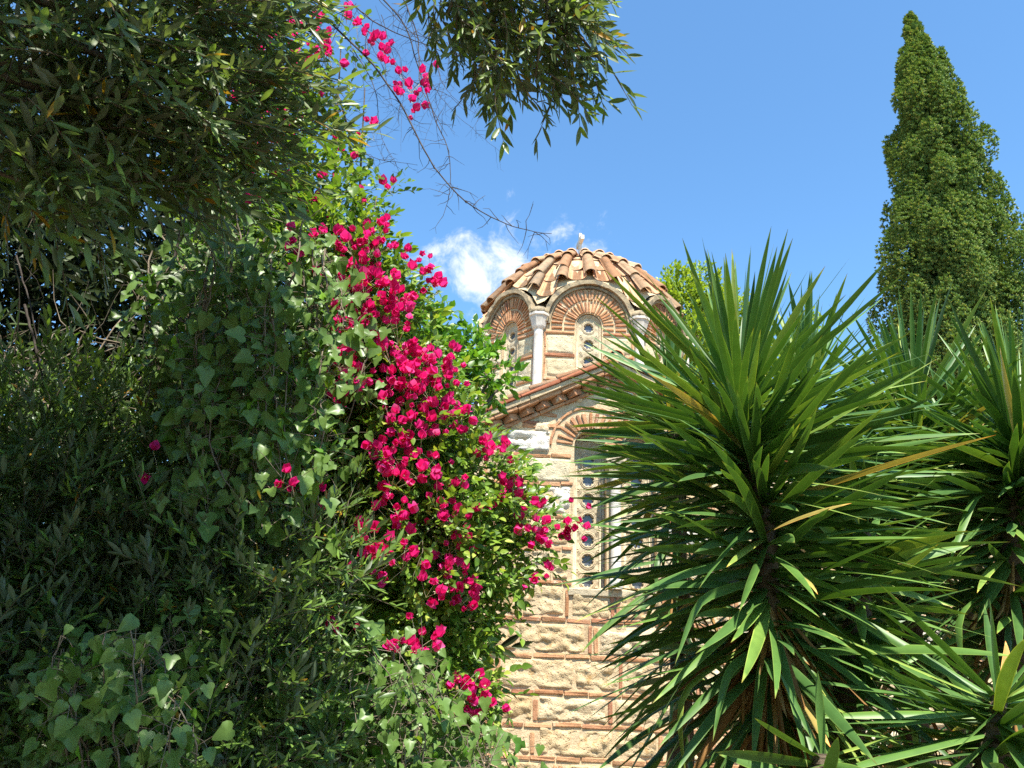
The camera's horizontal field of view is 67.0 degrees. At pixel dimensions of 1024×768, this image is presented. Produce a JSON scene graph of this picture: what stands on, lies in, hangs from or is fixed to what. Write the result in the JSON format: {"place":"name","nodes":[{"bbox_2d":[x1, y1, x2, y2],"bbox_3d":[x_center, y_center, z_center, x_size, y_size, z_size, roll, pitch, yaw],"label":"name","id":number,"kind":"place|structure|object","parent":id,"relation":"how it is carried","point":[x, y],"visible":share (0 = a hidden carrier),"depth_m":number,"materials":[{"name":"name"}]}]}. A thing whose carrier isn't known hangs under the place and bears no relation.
{"place":"outdoors","nodes":[
{"label":"outdoors","id":0,"kind":"place"},
{"bbox_2d":[0,0,1023,513],"label":"sky","id":1,"kind":"structure","parent":0,"point":[762,116],"materials":[{"name":"blue"}]},
{"bbox_2d":[879,355,1002,767],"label":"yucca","id":2,"kind":"object","parent":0,"point":[939,394],"visible":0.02,"depth_m":4.68,"materials":[{"name":"green plant"}]},
{"bbox_3d":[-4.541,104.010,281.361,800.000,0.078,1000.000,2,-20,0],"label":"ground","id":3,"kind":"structure","parent":0,"visible":0},
{"bbox_2d":[3,592,234,767],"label":"ivy","id":4,"kind":"object","parent":3,"relation":"on","point":[110,698],"visible":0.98,"depth_m":1.63,"materials":[{"name":"green plant"}]},
{"bbox_2d":[0,216,434,767],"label":"shrub","id":5,"kind":"object","parent":3,"relation":"on","point":[38,611],"visible":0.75,"depth_m":2.01,"materials":[{"name":"green plant"}]},
{"bbox_2d":[108,156,390,741],"bbox_3d":[-0.819,0.656,2.063,0.834,3.331,0.684,-13,-25,36],"label":"ivy","id":6,"kind":"object","parent":3,"relation":"on","point":[210,388],"visible":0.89,"depth_m":2.14,"materials":[{"name":"green plant"}]},
{"bbox_2d":[0,6,533,767],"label":"tree","id":7,"kind":"object","parent":3,"relation":"on","point":[100,302],"visible":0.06,"depth_m":3.98,"materials":[{"name":"green plant"}]},
{"bbox_2d":[13,0,590,767],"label":"bougainvillea","id":8,"kind":"object","parent":3,"relation":"on","point":[477,534],"visible":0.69,"depth_m":2.59,"materials":[{"name":"green plant"}]},
{"bbox_2d":[0,0,647,341],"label":"olive tree","id":9,"kind":"object","parent":3,"relation":"on","point":[92,96],"visible":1,"depth_m":1.71,"materials":[{"name":"green plant"}]},
{"bbox_2d":[232,601,547,767],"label":"ivy","id":10,"kind":"object","parent":3,"relation":"on","point":[445,741],"visible":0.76,"depth_m":2.09,"materials":[{"name":"green plant"}]},
{"bbox_2d":[390,293,532,556],"bbox_3d":[-1.140,1.467,6.492,2.367,5.002,1.440,-7,-22,25],"label":"citrus tree","id":11,"kind":"object","parent":3,"relation":"on","point":[486,352],"visible":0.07,"depth_m":6.90,"materials":[{"name":"green plant"}]},
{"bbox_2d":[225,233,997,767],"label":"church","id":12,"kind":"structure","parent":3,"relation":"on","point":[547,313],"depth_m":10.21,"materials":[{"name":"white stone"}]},
{"bbox_2d":[502,323,517,390],"bbox_3d":[0.003,-0.531,15.092,0.336,1.401,0.336,2,-20,0],"label":"drum window","id":13,"kind":"structure","parent":12,"relation":"in","point":[511,332],"depth_m":15.18,"materials":[{"name":"stone"}]},
{"bbox_2d":[575,315,600,368],"bbox_3d":[1.440,-0.647,14.601,0.476,1.401,0.085,2,-20,0],"label":"drum window","id":14,"kind":"structure","parent":12,"relation":"in","point":[586,326],"depth_m":14.67,"materials":[{"name":"stone"}]},
{"bbox_2d":[572,435,603,587],"bbox_3d":[1.013,1.683,10.306,0.424,2.072,0.110,2,-20,0],"label":"window","id":15,"kind":"structure","parent":12,"relation":"in","point":[593,515],"depth_m":10.27,"materials":[{"name":"stone"}]},
{"bbox_2d":[623,438,653,588],"bbox_3d":[1.662,1.712,10.306,0.424,2.072,0.110,2,-20,0],"label":"window","id":16,"kind":"structure","parent":12,"relation":"in","point":[628,558],"depth_m":10.17,"materials":[{"name":"stone"}]},
{"bbox_2d":[656,329,665,363],"bbox_3d":[2.861,-0.407,15.092,0.336,1.401,0.336,2,-20,0],"label":"drum window","id":17,"kind":"structure","parent":12,"relation":"in","point":[660,357],"depth_m":15.21,"materials":[{"name":"stone"}]},
{"bbox_2d":[564,303,784,767],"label":"yucca","id":18,"kind":"object","parent":3,"relation":"on","point":[611,623],"visible":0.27,"depth_m":4.23,"materials":[{"name":"green plant"}]},
{"bbox_2d":[656,258,821,405],"bbox_3d":[5.885,2.448,19.484,5.470,12.637,3.200,3,-20,0],"label":"deciduous tree","id":19,"kind":"object","parent":3,"relation":"on","point":[684,271],"visible":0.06,"depth_m":20.96,"materials":[{"name":"green plant"}]},
{"bbox_2d":[552,229,1021,767],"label":"yucca","id":20,"kind":"object","parent":3,"relation":"on","point":[746,437],"visible":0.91,"depth_m":2.84,"materials":[{"name":"green plant"}]},
{"bbox_2d":[715,671,919,767],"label":"yucca","id":21,"kind":"object","parent":3,"relation":"on","point":[826,756],"visible":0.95,"depth_m":2.25,"materials":[{"name":"green plant"}]},
{"bbox_2d":[706,273,933,766],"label":"yucca","id":22,"kind":"object","parent":3,"relation":"on","point":[836,351],"visible":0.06,"depth_m":4.54,"materials":[{"name":"green plant"}]},
{"bbox_2d":[780,458,972,763],"bbox_3d":[1.316,1.433,2.728,0.772,2.527,0.854,-8,-23,27],"label":"yucca","id":23,"kind":"object","parent":3,"relation":"on","point":[907,551],"visible":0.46,"depth_m":2.84,"materials":[{"name":"green plant"}]},
{"bbox_2d":[783,281,1023,767],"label":"yucca","id":24,"kind":"object","parent":3,"relation":"on","point":[919,389],"visible":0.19,"depth_m":3.88,"materials":[{"name":"green plant"}]},
{"bbox_2d":[795,587,1023,767],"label":"yucca","id":25,"kind":"object","parent":3,"relation":"on","point":[995,740],"visible":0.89,"depth_m":2.33,"materials":[{"name":"green plant"}]},
{"bbox_2d":[836,298,1023,758],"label":"yucca","id":26,"kind":"object","parent":3,"relation":"on","point":[1002,402],"visible":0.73,"depth_m":3.36,"materials":[{"name":"green plant"}]},
{"bbox_2d":[865,10,1023,438],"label":"cypress tree","id":27,"kind":"object","parent":3,"relation":"on","point":[948,229],"visible":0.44,"depth_m":17.32,"materials":[{"name":"green plant"}]}
]}

